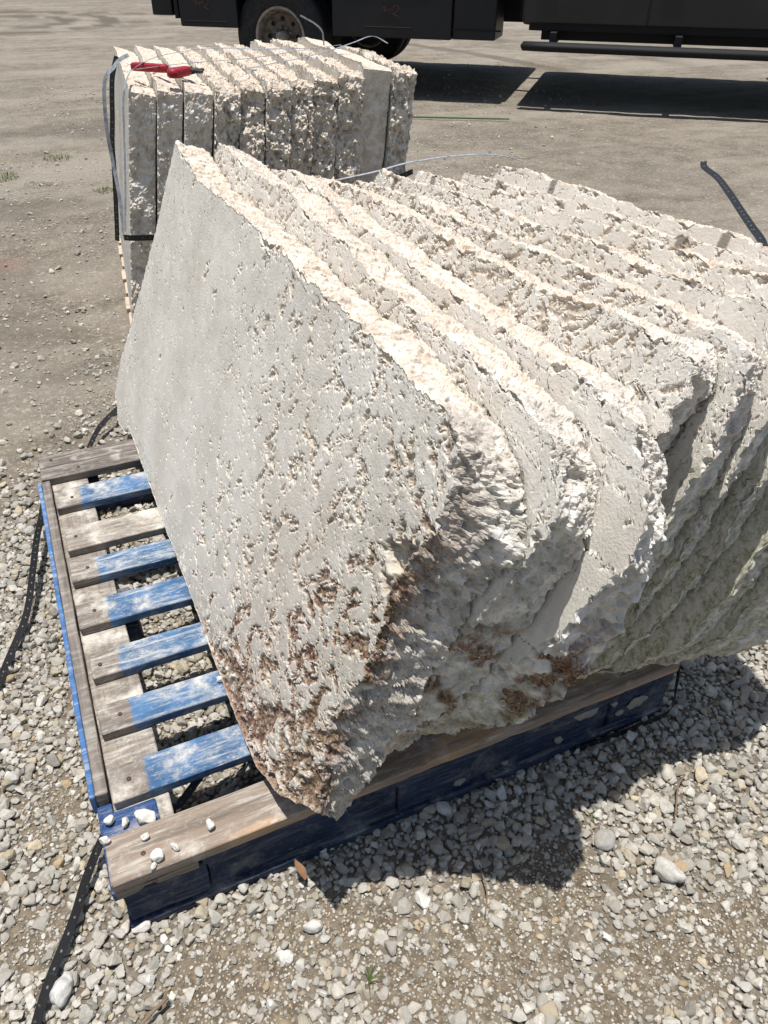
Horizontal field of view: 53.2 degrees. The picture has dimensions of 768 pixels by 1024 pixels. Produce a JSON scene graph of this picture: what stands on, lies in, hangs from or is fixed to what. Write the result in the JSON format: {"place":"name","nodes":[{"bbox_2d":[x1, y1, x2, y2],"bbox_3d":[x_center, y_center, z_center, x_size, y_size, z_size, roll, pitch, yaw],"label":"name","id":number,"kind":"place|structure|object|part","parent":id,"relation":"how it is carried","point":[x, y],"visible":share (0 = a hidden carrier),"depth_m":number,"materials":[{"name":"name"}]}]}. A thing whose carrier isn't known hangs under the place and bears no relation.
{"place":"outdoors","nodes":[
{"label":"outdoors","id":0,"kind":"place"},
{"bbox_2d":[0,0,767,1023],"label":"ground","id":1,"kind":"structure","parent":0,"point":[654,134],"depth_m":3.46,"materials":[{"name":"grey gravel"}]},
{"bbox_2d":[0,171,17,181],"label":"weed tuft","id":2,"kind":"object","parent":1,"relation":"on","point":[12,173],"visible":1,"depth_m":4.88,"materials":[{"name":"green plant"}]},
{"bbox_2d":[43,152,71,161],"bbox_3d":[-2.245,-2.443,5.275,0.203,0.023,0.212,-15,39,-20],"label":"weed tuft","id":3,"kind":"object","parent":1,"relation":"on","point":[57,156],"visible":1,"depth_m":5.29,"materials":[{"name":"green plant"}]},
{"bbox_2d":[92,185,112,193],"bbox_3d":[-1.677,-1.937,4.603,0.156,0.024,0.156,-15,39,-20],"label":"weed tuft","id":4,"kind":"object","parent":1,"relation":"on","point":[100,189],"visible":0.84,"depth_m":4.61,"materials":[{"name":"green plant"}]},
{"bbox_2d":[118,233,132,325],"bbox_3d":[-0.517,-1.034,3.299,1.157,0.146,1.226,-10,38,-14],"label":"wooden pallet","id":5,"kind":"object","parent":1,"relation":"on","point":[128,309],"visible":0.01,"depth_m":3.01,"materials":[{"name":"brown wood"}]},
{"bbox_2d":[114,46,155,316],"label":"stone slab","id":6,"kind":"object","parent":5,"relation":"on","point":[140,117],"depth_m":2.50,"materials":[{"name":"grey stone"}]},
{"bbox_2d":[109,55,119,240],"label":"black strap","id":7,"kind":"object","parent":6,"relation":"attached to","point":[112,133],"visible":0.81,"depth_m":2.98,"materials":[{"name":"plastic"}]},
{"bbox_2d":[102,53,128,239],"bbox_3d":[-0.986,-1.330,2.923,0.042,0.711,0.167,25,43,29],"label":"grey strap","id":8,"kind":"object","parent":6,"relation":"on","point":[114,65],"visible":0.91,"depth_m":2.83,"materials":[{"name":"plastic"}]},
{"bbox_2d":[134,45,182,230],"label":"stone slab","id":9,"kind":"object","parent":5,"relation":"on","point":[169,103],"depth_m":2.40,"materials":[{"name":"grey stone"}]},
{"bbox_2d":[130,62,203,77],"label":"strap cutters","id":10,"kind":"object","parent":9,"relation":"on","point":[179,71],"visible":0.99,"depth_m":2.39,"materials":[{"name":"red rubber"}]},
{"bbox_2d":[154,46,212,156],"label":"stone slab","id":11,"kind":"object","parent":5,"relation":"on","point":[197,121],"depth_m":2.38,"materials":[{"name":"grey stone"}]},
{"bbox_2d":[176,46,240,160],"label":"stone slab","id":12,"kind":"object","parent":5,"relation":"on","point":[226,112],"depth_m":2.41,"materials":[{"name":"grey stone"}]},
{"bbox_2d":[124,169,412,240],"bbox_3d":[-0.360,-1.038,2.595,1.028,0.141,0.034,-14,39,-19],"label":"black strap","id":13,"kind":"object","parent":12,"relation":"attached to","point":[151,237],"visible":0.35,"depth_m":2.48,"materials":[{"name":"plastic"}]},
{"bbox_2d":[195,45,265,163],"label":"stone slab","id":14,"kind":"object","parent":5,"relation":"on","point":[252,127],"depth_m":2.44,"materials":[{"name":"grey stone"}]},
{"bbox_2d":[214,43,291,170],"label":"stone slab","id":15,"kind":"object","parent":5,"relation":"on","point":[278,104],"depth_m":2.46,"materials":[{"name":"grey stone"}]},
{"bbox_2d":[122,47,323,231],"bbox_3d":[-0.648,-1.373,2.736,0.335,0.449,1.010,23,42,27],"label":"grey strap","id":16,"kind":"object","parent":15,"relation":"on","point":[124,120],"visible":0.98,"depth_m":2.41,"materials":[{"name":"plastic"}]},
{"bbox_2d":[246,36,387,68],"bbox_3d":[-0.228,-1.585,2.640,0.069,0.042,0.743,23,42,28],"label":"grey strap","id":17,"kind":"object","parent":15,"relation":"on","point":[318,53],"visible":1,"depth_m":2.62,"materials":[{"name":"plastic"}]},
{"bbox_2d":[233,44,314,175],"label":"stone slab","id":18,"kind":"object","parent":5,"relation":"on","point":[302,129],"depth_m":2.50,"materials":[{"name":"grey stone"}]},
{"bbox_2d":[250,40,338,178],"bbox_3d":[-0.396,-1.429,3.092,0.155,0.739,1.244,-10,38,-14],"label":"stone slab","id":19,"kind":"object","parent":5,"relation":"on","point":[326,96],"depth_m":2.55,"materials":[{"name":"grey stone"}]},
{"bbox_2d":[270,38,364,183],"bbox_3d":[-0.308,-1.445,3.109,0.154,0.746,1.220,-10,38,-14],"label":"stone slab","id":20,"kind":"object","parent":5,"relation":"on","point":[350,101],"depth_m":2.59,"materials":[{"name":"grey stone"}]},
{"bbox_2d":[298,37,391,182],"bbox_3d":[-0.202,-1.445,3.098,0.159,0.752,1.000,-10,38,-14],"label":"stone slab","id":21,"kind":"object","parent":5,"relation":"on","point":[377,83],"depth_m":2.64,"materials":[{"name":"grey stone"}]},
{"bbox_2d":[133,45,338,69],"bbox_3d":[-0.454,-1.535,2.588,0.062,0.013,0.893,29,45,33],"label":"grey strap","id":22,"kind":"object","parent":21,"relation":"on","point":[238,59],"visible":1,"depth_m":2.54,"materials":[{"name":"plastic"}]},
{"bbox_2d":[300,15,324,45],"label":"grey strap","id":23,"kind":"object","parent":21,"relation":"on","point":[318,26],"visible":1,"depth_m":3.02,"materials":[{"name":"plastic"}]},
{"bbox_2d":[339,46,416,174],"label":"stone slab","id":24,"kind":"object","parent":5,"relation":"on","point":[400,106],"depth_m":2.63,"materials":[{"name":"grey stone"}]},
{"bbox_2d":[140,996,168,1023],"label":"dry twig","id":25,"kind":"object","parent":1,"relation":"on","point":[154,1009],"visible":1,"depth_m":1.06,"materials":[{"name":"brown wood"}]},
{"bbox_2d":[0,57,599,530],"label":"scattered pebbles","id":26,"kind":"object","parent":1,"relation":"on","point":[40,357],"visible":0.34,"depth_m":3.09,"materials":[{"name":"stone"}]},
{"bbox_2d":[302,919,322,932],"bbox_3d":[-0.108,0.627,1.163,0.032,0.018,0.018,-4,37,-6],"label":"loose stone","id":27,"kind":"object","parent":1,"relation":"on","point":[313,926],"visible":1,"depth_m":1.16,"materials":[{"name":"white stone"}]},
{"bbox_2d":[151,0,767,60],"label":"flatbed truck","id":28,"kind":"object","parent":1,"relation":"on","point":[397,26],"visible":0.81,"depth_m":6.87,"materials":[{"name":"black paint"}]},
{"bbox_3d":[1.740,-4.486,6.472,1.035,0.630,0.065,10,37,12],"label":"door","id":29,"kind":"part","parent":28,"relation":"part of","materials":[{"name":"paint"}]},
{"bbox_3d":[2.800,-4.303,6.240,1.145,0.630,0.065,10,37,12],"label":"door","id":30,"kind":"part","parent":28,"relation":"part of","materials":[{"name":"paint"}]},
{"bbox_2d":[413,116,509,119],"bbox_3d":[0.650,-3.380,6.578,0.846,0.021,0.021,3,37,3],"label":"green rod","id":31,"kind":"object","parent":1,"relation":"on","point":[459,117],"visible":0.84,"depth_m":6.57,"materials":[{"name":"plastic"}]},
{"bbox_2d":[0,403,767,1023],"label":"gravel","id":32,"kind":"structure","parent":0,"point":[544,1005],"depth_m":1.24,"materials":[{"name":"grey gravel"}]},
{"bbox_2d":[0,503,43,686],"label":"black strap","id":33,"kind":"object","parent":32,"relation":"on","point":[10,654],"visible":0.81,"depth_m":1.69,"materials":[{"name":"plastic"}]},
{"bbox_2d":[49,971,72,1007],"bbox_3d":[-0.456,0.674,1.086,0.028,0.031,0.046,5,37,6],"label":"loose stone","id":34,"kind":"object","parent":32,"relation":"on","point":[60,992],"visible":1,"depth_m":1.08,"materials":[{"name":"white stone"}]},
{"bbox_2d":[31,834,102,1023],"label":"black strap","id":35,"kind":"object","parent":32,"relation":"on","point":[47,986],"visible":0.79,"depth_m":1.13,"materials":[{"name":"plastic"}]},
{"bbox_2d":[86,406,116,447],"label":"black strap","id":36,"kind":"object","parent":32,"relation":"on","point":[103,422],"visible":0.46,"depth_m":2.30,"materials":[{"name":"plastic"}]},
{"bbox_2d":[132,921,150,932],"bbox_3d":[-0.366,0.626,1.159,0.030,0.018,0.022,-28,45,-33],"label":"loose stone","id":37,"kind":"object","parent":32,"relation":"on","point":[144,926],"visible":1,"depth_m":1.15,"materials":[{"name":"white stone"}]},
{"bbox_2d":[294,859,305,879],"bbox_3d":[-0.132,0.563,1.209,0.013,0.011,0.034,-14,66,-38],"label":"dead leaf","id":38,"kind":"object","parent":32,"relation":"on","point":[300,868],"visible":1,"depth_m":1.21,"materials":[{"name":"brown plant"}]},
{"bbox_2d":[37,439,679,928],"bbox_3d":[-0.174,0.129,1.732,1.034,0.148,1.222,-15,39,-20],"label":"blue pallet","id":39,"kind":"object","parent":32,"relation":"on","point":[261,829],"visible":0.45,"depth_m":1.32,"materials":[{"name":"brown wood"}]},
{"bbox_2d":[99,836,110,844],"bbox_3d":[-0.408,0.478,1.121,0.017,0.015,0.011,19,40,23],"label":"stone chip","id":40,"kind":"object","parent":39,"relation":"on","point":[103,840],"visible":1,"depth_m":1.12,"materials":[{"name":"white stone"}]},
{"bbox_2d":[103,815,114,824],"bbox_3d":[-0.418,0.469,1.167,0.016,0.015,0.015,-15,39,-20],"label":"stone chip","id":41,"kind":"object","parent":39,"relation":"on","point":[109,820],"visible":1,"depth_m":1.16,"materials":[{"name":"white stone"}]},
{"bbox_2d":[122,817,128,827],"bbox_3d":[-0.393,0.471,1.165,0.010,0.014,0.017,-5,37,-8],"label":"stone chip","id":42,"kind":"object","parent":39,"relation":"on","point":[125,821],"visible":1,"depth_m":1.16,"materials":[{"name":"white stone"}]},
{"bbox_2d":[134,809,155,824],"bbox_3d":[-0.363,0.463,1.167,0.036,0.025,0.024,4,37,5],"label":"stone chip","id":43,"kind":"object","parent":39,"relation":"on","point":[144,816],"visible":1,"depth_m":1.16,"materials":[{"name":"white stone"}]},
{"bbox_2d":[140,832,149,840],"bbox_3d":[-0.351,0.476,1.127,0.012,0.011,0.012,-24,43,-29],"label":"stone chip","id":44,"kind":"object","parent":39,"relation":"on","point":[144,836],"visible":1,"depth_m":1.12,"materials":[{"name":"white stone"}]},
{"bbox_2d":[150,862,156,869],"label":"stone chip","id":45,"kind":"object","parent":39,"relation":"on","point":[153,866],"visible":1,"depth_m":1.09,"materials":[{"name":"white stone"}]},
{"bbox_2d":[150,848,163,861],"bbox_3d":[-0.325,0.493,1.101,0.021,0.017,0.019,14,39,17],"label":"stone chip","id":46,"kind":"object","parent":39,"relation":"on","point":[156,855],"visible":1,"depth_m":1.10,"materials":[{"name":"white stone"}]},
{"bbox_2d":[170,843,179,850],"bbox_3d":[-0.304,0.486,1.115,0.016,0.011,0.008,25,43,29],"label":"stone chip","id":47,"kind":"object","parent":39,"relation":"on","point":[175,846],"visible":1,"depth_m":1.11,"materials":[{"name":"white stone"}]},
{"bbox_2d":[173,723,238,813],"bbox_3d":[-0.302,0.438,1.287,0.012,0.072,0.223,23,42,27],"label":"black strap","id":48,"kind":"object","parent":39,"relation":"attached to","point":[185,796],"visible":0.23,"depth_m":1.26,"materials":[{"name":"plastic"}]},
{"bbox_2d":[206,818,214,829],"bbox_3d":[-0.258,0.465,1.142,0.012,0.014,0.019,-13,39,-17],"label":"stone chip","id":49,"kind":"object","parent":39,"relation":"on","point":[210,824],"visible":1,"depth_m":1.14,"materials":[{"name":"white stone"}]},
{"bbox_2d":[216,676,222,681],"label":"stone chip","id":50,"kind":"object","parent":39,"relation":"on","point":[219,678],"visible":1,"depth_m":1.37,"materials":[{"name":"white stone"}]},
{"bbox_2d":[115,140,527,820],"bbox_3d":[-0.311,-0.196,1.492,0.315,0.752,1.665,-15,39,-20],"label":"stone slab","id":51,"kind":"object","parent":39,"relation":"on","point":[333,468],"depth_m":1.09,"materials":[{"name":"beige stone"}]},
{"bbox_2d":[214,143,599,762],"bbox_3d":[-0.192,-0.192,1.453,0.304,0.726,1.540,-15,39,-20],"label":"stone slab","id":52,"kind":"object","parent":39,"relation":"on","point":[544,434],"depth_m":0.90,"materials":[{"name":"beige stone"}]},
{"bbox_2d":[453,777,465,785],"bbox_3d":[0.132,0.466,1.328,0.025,0.013,0.010,-15,39,-20],"label":"mortar blob","id":53,"kind":"object","parent":39,"relation":"attached to","point":[459,782],"visible":1,"depth_m":1.32,"materials":[{"name":"concrete"}]},
{"bbox_2d":[270,169,667,735],"bbox_3d":[-0.083,-0.158,1.424,0.297,0.706,1.454,-15,39,-20],"label":"stone slab","id":54,"kind":"object","parent":39,"relation":"on","point":[561,640],"depth_m":0.88,"materials":[{"name":"beige stone"}]},
{"bbox_2d":[500,759,507,764],"bbox_3d":[0.215,0.446,1.367,0.016,0.010,0.010,-15,39,-20],"label":"mortar blob","id":55,"kind":"object","parent":39,"relation":"attached to","point":[504,762],"visible":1,"depth_m":1.36,"materials":[{"name":"concrete"}]},
{"bbox_2d":[316,175,718,453],"bbox_3d":[-0.007,-0.197,1.458,0.308,0.730,1.298,-15,39,-20],"label":"stone slab","id":56,"kind":"object","parent":39,"relation":"on","point":[668,378],"depth_m":0.95,"materials":[{"name":"beige stone"}]},
{"bbox_2d":[554,736,562,743],"bbox_3d":[0.319,0.417,1.405,0.019,0.018,0.010,-15,39,-20],"label":"mortar blob","id":57,"kind":"object","parent":39,"relation":"attached to","point":[558,739],"visible":1,"depth_m":1.40,"materials":[{"name":"concrete"}]},
{"bbox_2d":[353,180,764,573],"bbox_3d":[0.073,-0.207,1.479,0.302,0.726,1.287,-15,39,-20],"label":"stone slab","id":58,"kind":"object","parent":39,"relation":"on","point":[697,455],"depth_m":0.94,"materials":[{"name":"beige stone"}]},
{"bbox_2d":[373,168,767,658],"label":"stone slab","id":59,"kind":"object","parent":39,"relation":"on","point":[745,317],"depth_m":1.04,"materials":[{"name":"beige stone"}]},
{"bbox_2d":[573,707,598,720],"bbox_3d":[0.367,0.366,1.393,0.057,0.028,0.010,-15,39,-20],"label":"mortar blob","id":60,"kind":"object","parent":39,"relation":"attached to","point":[588,714],"visible":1,"depth_m":1.39,"materials":[{"name":"concrete"}]},
{"bbox_2d":[413,170,767,678],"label":"stone slab","id":61,"kind":"object","parent":39,"relation":"on","point":[744,496],"depth_m":1.13,"materials":[{"name":"beige stone"}]},
{"bbox_2d":[336,154,522,180],"bbox_3d":[0.101,-0.917,2.057,0.636,0.058,0.024,-14,39,-18],"label":"grey strap","id":62,"kind":"object","parent":61,"relation":"attached to","point":[424,160],"visible":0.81,"depth_m":2.04,"materials":[{"name":"plastic"}]},
{"bbox_2d":[460,172,767,673],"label":"stone slab","id":63,"kind":"object","parent":39,"relation":"on","point":[729,577],"depth_m":1.19,"materials":[{"name":"beige stone"}]},
{"bbox_2d":[610,701,617,706],"bbox_3d":[0.422,0.351,1.407,0.017,0.010,0.010,-15,39,-20],"label":"mortar blob","id":64,"kind":"object","parent":39,"relation":"attached to","point":[614,703],"visible":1,"depth_m":1.40,"materials":[{"name":"concrete"}]},
{"bbox_2d":[615,709,622,715],"bbox_3d":[0.439,0.375,1.434,0.018,0.016,0.010,-15,39,-20],"label":"mortar blob","id":65,"kind":"object","parent":39,"relation":"attached to","point":[618,712],"visible":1,"depth_m":1.43,"materials":[{"name":"concrete"}]},
{"bbox_2d":[571,666,679,753],"bbox_3d":[0.454,0.356,1.433,0.245,0.142,0.040,-15,39,-20],"label":"black strap","id":66,"kind":"object","parent":39,"relation":"attached to","point":[614,735],"visible":0.89,"depth_m":1.46,"materials":[{"name":"plastic"}]},
{"bbox_2d":[492,166,767,665],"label":"stone slab","id":67,"kind":"object","parent":39,"relation":"on","point":[741,625],"depth_m":1.27,"materials":[{"name":"beige stone"}]},
{"bbox_2d":[700,161,767,246],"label":"black strap","id":68,"kind":"object","parent":67,"relation":"attached to","point":[755,231],"visible":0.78,"depth_m":1.42,"materials":[{"name":"plastic"}]},
{"bbox_2d":[626,695,647,708],"bbox_3d":[0.476,0.356,1.441,0.052,0.029,0.010,-15,39,-20],"label":"mortar blob","id":69,"kind":"object","parent":39,"relation":"attached to","point":[635,702],"visible":1,"depth_m":1.43,"materials":[{"name":"concrete"}]},
{"bbox_2d":[364,954,384,993],"bbox_3d":[-0.014,0.668,1.105,0.027,0.029,0.056,-8,37,-11],"label":"weed tuft","id":70,"kind":"object","parent":32,"relation":"on","point":[369,977],"visible":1,"depth_m":1.11,"materials":[{"name":"green plant"}]},
{"bbox_2d":[479,865,487,913],"bbox_3d":[0.157,0.590,1.202,0.009,0.004,0.077,0,37,-1],"label":"dry twig","id":71,"kind":"object","parent":32,"relation":"on","point":[486,889],"visible":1,"depth_m":1.20,"materials":[{"name":"brown wood"}]},
{"bbox_2d":[594,828,615,850],"bbox_3d":[0.368,0.545,1.277,0.037,0.022,0.036,4,37,4],"label":"loose stone","id":72,"kind":"object","parent":32,"relation":"on","point":[604,839],"visible":1,"depth_m":1.27,"materials":[{"name":"white stone"}]},
{"bbox_2d":[654,856,686,882],"bbox_3d":[0.458,0.575,1.228,0.051,0.036,0.034,12,38,15],"label":"loose stone","id":73,"kind":"object","parent":32,"relation":"on","point":[666,870],"visible":1,"depth_m":1.22,"materials":[{"name":"white stone"}]},
{"bbox_2d":[675,774,685,814],"bbox_3d":[0.514,0.490,1.339,0.010,0.004,0.090,17,40,21],"label":"dry twig","id":74,"kind":"object","parent":32,"relation":"on","point":[684,775],"visible":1,"depth_m":1.34,"materials":[{"name":"brown wood"}]}
]}

